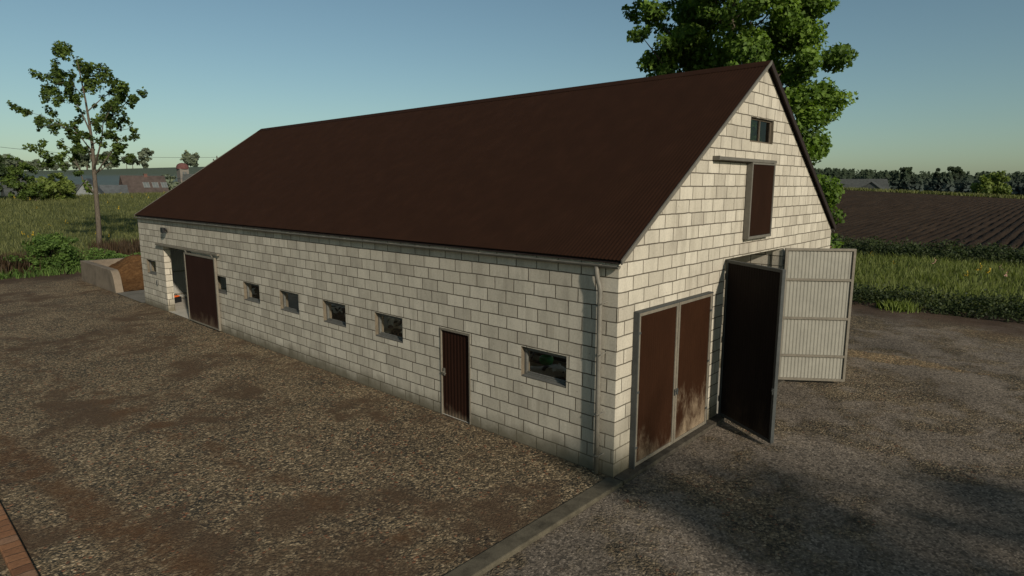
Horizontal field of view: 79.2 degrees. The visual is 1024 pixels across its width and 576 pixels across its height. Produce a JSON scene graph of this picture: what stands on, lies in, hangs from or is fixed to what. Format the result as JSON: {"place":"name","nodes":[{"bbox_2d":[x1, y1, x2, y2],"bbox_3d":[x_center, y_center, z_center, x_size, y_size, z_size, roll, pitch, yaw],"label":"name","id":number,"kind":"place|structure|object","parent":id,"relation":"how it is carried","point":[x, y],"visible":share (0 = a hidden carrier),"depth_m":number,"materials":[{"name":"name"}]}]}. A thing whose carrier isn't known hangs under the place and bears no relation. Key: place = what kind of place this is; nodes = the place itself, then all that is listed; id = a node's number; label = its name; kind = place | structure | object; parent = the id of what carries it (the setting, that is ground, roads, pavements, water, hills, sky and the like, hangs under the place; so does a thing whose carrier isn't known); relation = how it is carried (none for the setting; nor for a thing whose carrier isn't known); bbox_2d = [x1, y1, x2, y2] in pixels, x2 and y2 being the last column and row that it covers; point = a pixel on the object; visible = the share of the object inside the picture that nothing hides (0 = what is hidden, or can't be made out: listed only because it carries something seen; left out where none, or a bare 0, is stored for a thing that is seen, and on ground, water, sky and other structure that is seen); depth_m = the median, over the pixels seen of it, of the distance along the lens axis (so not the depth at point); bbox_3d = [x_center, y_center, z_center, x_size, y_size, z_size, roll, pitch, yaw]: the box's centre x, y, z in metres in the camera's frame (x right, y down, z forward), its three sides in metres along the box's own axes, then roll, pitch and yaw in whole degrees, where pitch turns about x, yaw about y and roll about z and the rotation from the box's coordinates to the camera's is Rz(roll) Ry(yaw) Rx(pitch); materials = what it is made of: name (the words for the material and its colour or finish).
{"place":"outdoors","nodes":[
{"label":"outdoors","id":0,"kind":"place"},
{"bbox_2d":[174,294,181,302],"bbox_3d":[-14.428,0.433,26.561,0.260,0.373,0.400,3,10,17],"label":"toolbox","id":1,"kind":"object","parent":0,"point":[177,298],"visible":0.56,"depth_m":26.54,"materials":[{"name":"orange plastic"}]},
{"bbox_2d":[251,285,259,298],"bbox_3d":[-8.896,0.566,22.003,2.861,1.437,0.673,6,11,32],"label":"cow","id":2,"kind":"object","parent":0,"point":[255,292],"visible":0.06,"depth_m":21.67},
{"bbox_2d":[0,269,608,575],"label":"gravel yard","id":3,"kind":"structure","parent":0,"point":[137,438],"depth_m":11.25,"materials":[{"name":"brown gravel"}]},
{"bbox_2d":[0,503,38,575],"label":"brick edging","id":4,"kind":"object","parent":3,"relation":"on","point":[16,558],"visible":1,"depth_m":8.38,"materials":[{"name":"brown brick"}]},
{"bbox_2d":[80,258,123,293],"bbox_3d":[-17.827,-1.073,33.677,5.845,1.070,8.140,9,13,42],"label":"bunker","id":5,"kind":"object","parent":3,"relation":"on","point":[100,273],"visible":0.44,"depth_m":30.56,"materials":[{"name":"concrete"}]},
{"bbox_2d":[109,254,143,291],"bbox_3d":[-17.759,-1.200,33.593,5.270,1.362,7.460,9,13,42],"label":"manure heap","id":6,"kind":"object","parent":3,"relation":"on","point":[129,268],"visible":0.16,"depth_m":31.59,"materials":[{"name":"brown soil"}]},
{"bbox_2d":[118,290,144,302],"bbox_3d":[-14.369,-0.054,30.593,3.680,0.001,8.120,9,13,42],"label":"concrete pad","id":7,"kind":"object","parent":3,"relation":"on","point":[138,295],"visible":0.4,"depth_m":28.18,"materials":[{"name":"grey concrete"}]},
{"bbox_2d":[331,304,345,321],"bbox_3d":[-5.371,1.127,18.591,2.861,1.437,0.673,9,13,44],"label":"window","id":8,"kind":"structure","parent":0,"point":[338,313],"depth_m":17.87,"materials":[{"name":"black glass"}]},
{"bbox_2d":[0,167,1023,318],"bbox_3d":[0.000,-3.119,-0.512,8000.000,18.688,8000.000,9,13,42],"label":"ground","id":9,"kind":"structure","parent":0,"point":[108,176],"depth_m":66.81,"materials":[{"name":"green plant"}]},
{"bbox_2d":[0,155,9,191],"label":"broadleaf tree","id":10,"kind":"object","parent":9,"relation":"on","point":[2,167],"visible":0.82,"depth_m":89.44,"materials":[{"name":"green plant"}]},
{"bbox_2d":[1,153,16,166],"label":"ridge tree","id":11,"kind":"object","parent":9,"relation":"on","point":[8,162],"visible":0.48,"depth_m":317.19,"materials":[{"name":"green plant"}]},
{"bbox_2d":[0,155,37,199],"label":"broadleaf tree","id":12,"kind":"object","parent":9,"relation":"on","point":[13,177],"visible":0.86,"depth_m":89.17,"materials":[{"name":"green plant"}]},
{"bbox_2d":[13,159,26,169],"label":"ridge tree","id":13,"kind":"object","parent":9,"relation":"on","point":[20,160],"visible":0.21,"depth_m":329.67,"materials":[{"name":"green plant"}]},
{"bbox_2d":[1,178,41,196],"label":"house","id":14,"kind":"structure","parent":9,"relation":"on","point":[5,189],"depth_m":144.79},
{"bbox_2d":[16,183,50,200],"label":"bush","id":15,"kind":"object","parent":9,"relation":"on","point":[32,193],"visible":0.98,"depth_m":86.52,"materials":[{"name":"green plant"}]},
{"bbox_2d":[27,159,41,170],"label":"ridge tree","id":16,"kind":"object","parent":9,"relation":"on","point":[34,163],"visible":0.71,"depth_m":326.74,"materials":[{"name":"green plant"}]},
{"bbox_2d":[2,232,81,271],"bbox_3d":[-27.540,-1.867,36.564,3.471,2.944,3.180,-4,10,-23],"label":"bush","id":17,"kind":"object","parent":9,"relation":"on","point":[48,247],"visible":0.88,"depth_m":36.18,"materials":[{"name":"green plant"}]},
{"bbox_2d":[23,172,77,199],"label":"bush","id":18,"kind":"object","parent":9,"relation":"on","point":[63,187],"visible":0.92,"depth_m":89.18,"materials":[{"name":"green plant"}]},
{"bbox_2d":[0,258,111,279],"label":"field edge weeds","id":19,"kind":"object","parent":9,"relation":"on","point":[72,270],"visible":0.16,"depth_m":34.71,"materials":[{"name":"green plant"}]},
{"bbox_2d":[60,161,71,169],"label":"ridge tree","id":20,"kind":"object","parent":9,"relation":"on","point":[67,162],"visible":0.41,"depth_m":347.02,"materials":[{"name":"green plant"}]},
{"bbox_2d":[0,236,140,273],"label":"dock weeds","id":21,"kind":"object","parent":9,"relation":"on","point":[127,247],"visible":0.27,"depth_m":40.59,"materials":[{"name":"green plant"}]},
{"bbox_2d":[0,247,140,278],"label":"nettle weeds","id":22,"kind":"object","parent":9,"relation":"on","point":[102,253],"visible":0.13,"depth_m":39.08,"materials":[{"name":"green plant"}]},
{"bbox_2d":[6,40,147,243],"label":"young tree","id":23,"kind":"object","parent":9,"relation":"on","point":[120,91],"visible":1,"depth_m":44.75,"materials":[{"name":"green plant"}]},
{"bbox_2d":[71,152,90,169],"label":"ridge tree","id":24,"kind":"object","parent":9,"relation":"on","point":[82,163],"visible":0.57,"depth_m":347.70,"materials":[{"name":"green plant"}]},
{"bbox_2d":[0,191,166,274],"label":"meadow grass","id":25,"kind":"structure","parent":9,"relation":"on","point":[74,204],"depth_m":66.55,"materials":[{"name":"green plant"}]},
{"bbox_2d":[80,147,90,169],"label":"ridge tree","id":26,"kind":"object","parent":9,"relation":"on","point":[86,157],"visible":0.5,"depth_m":348.97,"materials":[{"name":"green plant"}]},
{"bbox_2d":[76,178,104,195],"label":"house","id":27,"kind":"structure","parent":9,"relation":"on","point":[80,190],"depth_m":122.17,"materials":[{"name":"white paint"}]},
{"bbox_2d":[90,154,108,168],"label":"ridge tree","id":28,"kind":"object","parent":9,"relation":"on","point":[100,161],"visible":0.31,"depth_m":350.93,"materials":[{"name":"green plant"}]},
{"bbox_2d":[102,151,117,168],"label":"ridge tree","id":29,"kind":"object","parent":9,"relation":"on","point":[110,166],"visible":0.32,"depth_m":353.76,"materials":[{"name":"green plant"}]},
{"bbox_2d":[99,185,128,194],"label":"outbuilding","id":30,"kind":"structure","parent":9,"relation":"on","point":[109,189],"depth_m":132.63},
{"bbox_2d":[121,155,133,168],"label":"ridge tree","id":31,"kind":"object","parent":9,"relation":"on","point":[124,160],"visible":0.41,"depth_m":358.35,"materials":[{"name":"green plant"}]},
{"bbox_2d":[131,157,139,167],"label":"ridge tree","id":32,"kind":"object","parent":9,"relation":"on","point":[135,160],"visible":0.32,"depth_m":360.45,"materials":[{"name":"green plant"}]},
{"bbox_2d":[119,174,168,193],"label":"farmhouse","id":33,"kind":"object","parent":9,"relation":"on","point":[144,183],"visible":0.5,"depth_m":145.01,"materials":[{"name":"brick"}]},
{"bbox_2d":[136,147,153,167],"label":"ridge tree","id":34,"kind":"object","parent":9,"relation":"on","point":[143,153],"visible":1,"depth_m":363.28,"materials":[{"name":"green plant"}]},
{"bbox_2d":[158,174,180,190],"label":"broadleaf tree","id":35,"kind":"object","parent":9,"relation":"on","point":[169,179],"visible":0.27,"depth_m":219.26,"materials":[{"name":"green plant"}]},
{"bbox_2d":[176,163,188,183],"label":"tower","id":36,"kind":"structure","parent":9,"relation":"on","point":[182,168],"depth_m":226.90,"materials":[{"name":"white paint"}]},
{"bbox_2d":[182,174,192,181],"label":"house","id":37,"kind":"structure","parent":9,"relation":"on","point":[185,176],"depth_m":225.27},
{"bbox_2d":[180,150,195,166],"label":"ridge tree","id":38,"kind":"object","parent":9,"relation":"on","point":[189,162],"visible":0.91,"depth_m":373.11,"materials":[{"name":"green plant"}]},
{"bbox_2d":[188,152,199,166],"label":"ridge tree","id":39,"kind":"object","parent":9,"relation":"on","point":[195,154],"visible":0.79,"depth_m":375.34,"materials":[{"name":"green plant"}]},
{"bbox_2d":[133,60,856,484],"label":"barn","id":40,"kind":"structure","parent":9,"relation":"on","point":[659,268],"depth_m":13.58,"materials":[{"name":"brick"}]},
{"bbox_2d":[148,260,156,274],"bbox_3d":[-14.748,-0.863,25.490,1.056,0.586,0.140,9,13,42],"label":"window","id":41,"kind":"structure","parent":40,"relation":"in","point":[151,272],"depth_m":25.79,"materials":[{"name":"grey concrete"}]},
{"bbox_2d":[170,248,190,297],"bbox_3d":[-14.428,-1.145,27.455,0.075,3.170,1.750,9,13,42],"label":"doorway","id":42,"kind":"structure","parent":40,"relation":"in","point":[177,256],"depth_m":27.27,"materials":[{"name":"concrete"}]},
{"bbox_2d":[183,250,221,330],"bbox_3d":[-10.971,0.033,21.887,2.690,2.610,0.090,9,13,42],"label":"sliding door","id":43,"kind":"structure","parent":40,"relation":"in","point":[200,270],"depth_m":21.79,"materials":[{"name":"metal"}]},
{"bbox_2d":[217,276,226,294],"bbox_3d":[-9.834,-0.127,21.010,1.076,0.586,0.140,9,13,42],"label":"window","id":44,"kind":"structure","parent":40,"relation":"in","point":[220,290],"depth_m":21.04,"materials":[{"name":"grey concrete"}]},
{"bbox_2d":[220,278,226,290],"bbox_3d":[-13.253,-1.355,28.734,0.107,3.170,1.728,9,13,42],"label":"window pane","id":45,"kind":"structure","parent":40,"relation":"in","point":[223,281],"depth_m":28.74,"materials":[{"name":"glass"}]},
{"bbox_2d":[245,282,259,303],"bbox_3d":[-8.085,0.135,19.416,1.076,0.586,0.140,9,13,42],"label":"window","id":46,"kind":"structure","parent":40,"relation":"in","point":[249,298],"depth_m":19.63,"materials":[{"name":"grey concrete"}]},
{"bbox_2d":[281,291,298,313],"bbox_3d":[-6.337,0.397,17.823,1.076,0.586,0.140,9,13,42],"label":"window","id":47,"kind":"structure","parent":40,"relation":"in","point":[296,311],"depth_m":18.03,"materials":[{"name":"grey concrete"}]},
{"bbox_2d":[324,301,345,326],"bbox_3d":[-4.589,0.658,16.229,1.076,0.586,0.140,9,13,42],"label":"window","id":48,"kind":"structure","parent":40,"relation":"in","point":[329,320],"depth_m":16.40,"materials":[{"name":"grey concrete"}]},
{"bbox_2d":[376,313,402,342],"bbox_3d":[-2.855,0.918,14.649,1.076,0.586,0.140,9,13,42],"label":"window","id":49,"kind":"structure","parent":40,"relation":"in","point":[381,334],"depth_m":14.79,"materials":[{"name":"grey concrete"}]},
{"bbox_2d":[439,327,470,424],"bbox_3d":[-1.198,1.853,13.156,0.936,1.948,0.138,9,13,42],"label":"side door","id":50,"kind":"structure","parent":40,"relation":"in","point":[454,345],"depth_m":13.18,"materials":[{"name":"wood"}]},
{"bbox_2d":[522,347,566,387],"bbox_3d":[0.626,1.439,11.475,1.076,0.586,0.140,9,13,42],"label":"window","id":51,"kind":"structure","parent":40,"relation":"in","point":[548,379],"depth_m":11.57,"materials":[{"name":"grey concrete"}]},
{"bbox_2d":[539,355,553,365],"bbox_3d":[0.839,2.071,15.202,0.355,0.830,0.360,9,13,42],"label":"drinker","id":52,"kind":"object","parent":40,"relation":"on","point":[545,360],"visible":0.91,"depth_m":15.02,"materials":[{"name":"green plastic"}]},
{"bbox_2d":[635,303,678,466],"bbox_3d":[2.605,1.715,11.214,0.107,2.770,1.418,9,13,42],"label":"door leaf","id":53,"kind":"structure","parent":40,"relation":"in","point":[658,333],"depth_m":11.21,"materials":[{"name":"metal"}]},
{"bbox_2d":[673,293,712,442],"bbox_3d":[3.581,1.544,12.257,0.107,2.770,1.418,9,13,42],"label":"door leaf","id":54,"kind":"structure","parent":40,"relation":"in","point":[695,314],"depth_m":12.23,"materials":[{"name":"metal"}]},
{"bbox_2d":[718,260,785,443],"bbox_3d":[4.746,1.201,12.460,0.109,3.380,1.688,-3,10,-17],"label":"door leaf","id":55,"kind":"structure","parent":40,"relation":"in","point":[754,293],"depth_m":12.34,"materials":[{"name":"metal"}]},
{"bbox_2d":[743,162,775,239],"bbox_3d":[5.532,-1.947,13.831,0.123,1.650,1.320,9,13,42],"label":"loft door","id":56,"kind":"structure","parent":40,"relation":"in","point":[760,180],"depth_m":13.69,"materials":[{"name":"brown wood"}]},
{"bbox_2d":[750,117,770,143],"bbox_3d":[5.468,-3.480,13.750,0.055,0.516,1.296,9,13,42],"label":"loft window","id":57,"kind":"structure","parent":40,"relation":"in","point":[760,131],"depth_m":13.82,"materials":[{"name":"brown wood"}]},
{"bbox_2d":[778,248,856,381],"bbox_3d":[7.604,0.689,15.581,1.688,3.380,0.107,1,9,7],"label":"door leaf","id":58,"kind":"structure","parent":40,"relation":"in","point":[819,282],"depth_m":15.55,"materials":[{"name":"metal"}]},
{"bbox_3d":[-3.462,2.081,17.512,16.590,0.054,2.690,9,13,42],"label":"straw bedding","id":59,"kind":"object","parent":40,"relation":"on","visible":0},
{"bbox_2d":[383,316,402,336],"bbox_3d":[-3.503,1.185,17.931,0.747,1.537,2.861,-3,10,-19],"label":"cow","id":60,"kind":"object","parent":59,"relation":"on","point":[393,325],"visible":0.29,"depth_m":17.49},
{"bbox_2d":[530,352,564,379],"bbox_3d":[0.854,1.947,13.929,0.064,1.412,1.760,9,13,42],"label":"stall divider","id":61,"kind":"object","parent":59,"relation":"on","point":[533,355],"visible":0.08,"depth_m":13.42,"materials":[{"name":"black metal"}]},
{"bbox_2d":[530,363,565,378],"bbox_3d":[0.228,2.145,14.817,2.861,0.783,1.010,4,10,22],"label":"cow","id":62,"kind":"object","parent":59,"relation":"on","point":[556,370],"visible":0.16,"depth_m":14.35},
{"bbox_2d":[621,0,858,248],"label":"maple tree","id":63,"kind":"object","parent":9,"relation":"on","point":[792,28],"visible":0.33,"depth_m":26.12,"materials":[{"name":"green plant"}]},
{"bbox_2d":[825,179,889,188],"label":"farm building","id":64,"kind":"structure","parent":9,"relation":"on","point":[861,183],"depth_m":224.54,"materials":[{"name":"grey"}]},
{"bbox_2d":[862,181,883,188],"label":"farm building","id":65,"kind":"structure","parent":9,"relation":"on","point":[872,185],"depth_m":214.69,"materials":[{"name":"grey"}]},
{"bbox_2d":[875,297,920,313],"bbox_3d":[15.746,0.721,25.356,1.742,0.588,1.769,1,9,6],"label":"grass tuft","id":66,"kind":"object","parent":9,"relation":"on","point":[902,306],"visible":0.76,"depth_m":25.16,"materials":[{"name":"green plant"}]},
{"bbox_2d":[895,167,917,183],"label":"tree","id":67,"kind":"object","parent":9,"relation":"on","point":[908,170],"visible":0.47,"depth_m":253.65,"materials":[{"name":"green plant"}]},
{"bbox_2d":[814,167,1023,195],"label":"wood","id":68,"kind":"object","parent":9,"relation":"on","point":[1015,182],"visible":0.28,"depth_m":251.04,"materials":[{"name":"green plant"}]},
{"bbox_2d":[829,187,1023,198],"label":"verge grass","id":69,"kind":"structure","parent":9,"relation":"on","point":[994,195],"depth_m":145.20,"materials":[{"name":"green plant"}]},
{"bbox_2d":[830,232,1023,266],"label":"hedge","id":70,"kind":"object","parent":9,"relation":"on","point":[980,251],"visible":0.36,"depth_m":42.72,"materials":[{"name":"green plant"}]},
{"bbox_2d":[931,168,941,188],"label":"tree","id":71,"kind":"object","parent":9,"relation":"on","point":[937,174],"visible":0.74,"depth_m":248.41,"materials":[{"name":"green plant"}]},
{"bbox_2d":[852,282,1023,321],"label":"hedge","id":72,"kind":"object","parent":9,"relation":"on","point":[1004,305],"visible":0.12,"depth_m":24.94,"materials":[{"name":"green plant"}]},
{"bbox_2d":[854,250,1023,315],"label":"verge grass","id":73,"kind":"structure","parent":9,"relation":"on","point":[971,266],"depth_m":33.31,"materials":[{"name":"green plant"}]},
{"bbox_2d":[946,166,965,191],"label":"tree","id":74,"kind":"object","parent":9,"relation":"on","point":[957,171],"visible":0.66,"depth_m":244.24,"materials":[{"name":"green plant"}]},
{"bbox_2d":[969,170,1011,194],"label":"bush","id":75,"kind":"object","parent":9,"relation":"on","point":[985,184],"visible":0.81,"depth_m":143.83,"materials":[{"name":"green plant"}]},
{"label":"utility pole","id":76,"kind":"object","parent":9,"relation":"on","visible":0},
{"bbox_2d":[3,147,218,157],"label":"power cable","id":77,"kind":"object","parent":76,"relation":"attached to","point":[155,157],"visible":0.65,"depth_m":113.80,"materials":[{"name":"black plastic"}]},
{"bbox_2d":[0,0,1023,175],"label":"sky","id":78,"kind":"structure","parent":0,"point":[937,83],"materials":[{"name":"blue"}]},
{"bbox_2d":[530,359,565,367],"bbox_3d":[-2.368,1.365,18.364,15.600,1.200,0.080,9,13,42],"label":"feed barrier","id":79,"kind":"object","parent":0,"point":[535,361],"visible":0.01,"depth_m":15.63,"materials":[{"name":"black metal"}]},
{"bbox_2d":[482,300,1023,575],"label":"packed yard","id":80,"kind":"structure","parent":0,"point":[899,451],"depth_m":10.54,"materials":[{"name":"grey gravel"}]},
{"bbox_2d":[443,477,622,575],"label":"kerb","id":81,"kind":"structure","parent":80,"relation":"on","point":[489,559],"depth_m":8.97,"materials":[{"name":"concrete"}]},
{"bbox_2d":[831,190,1023,253],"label":"ploughed field","id":82,"kind":"structure","parent":0,"point":[929,218],"depth_m":78.75,"materials":[{"name":"soil"}]}
]}

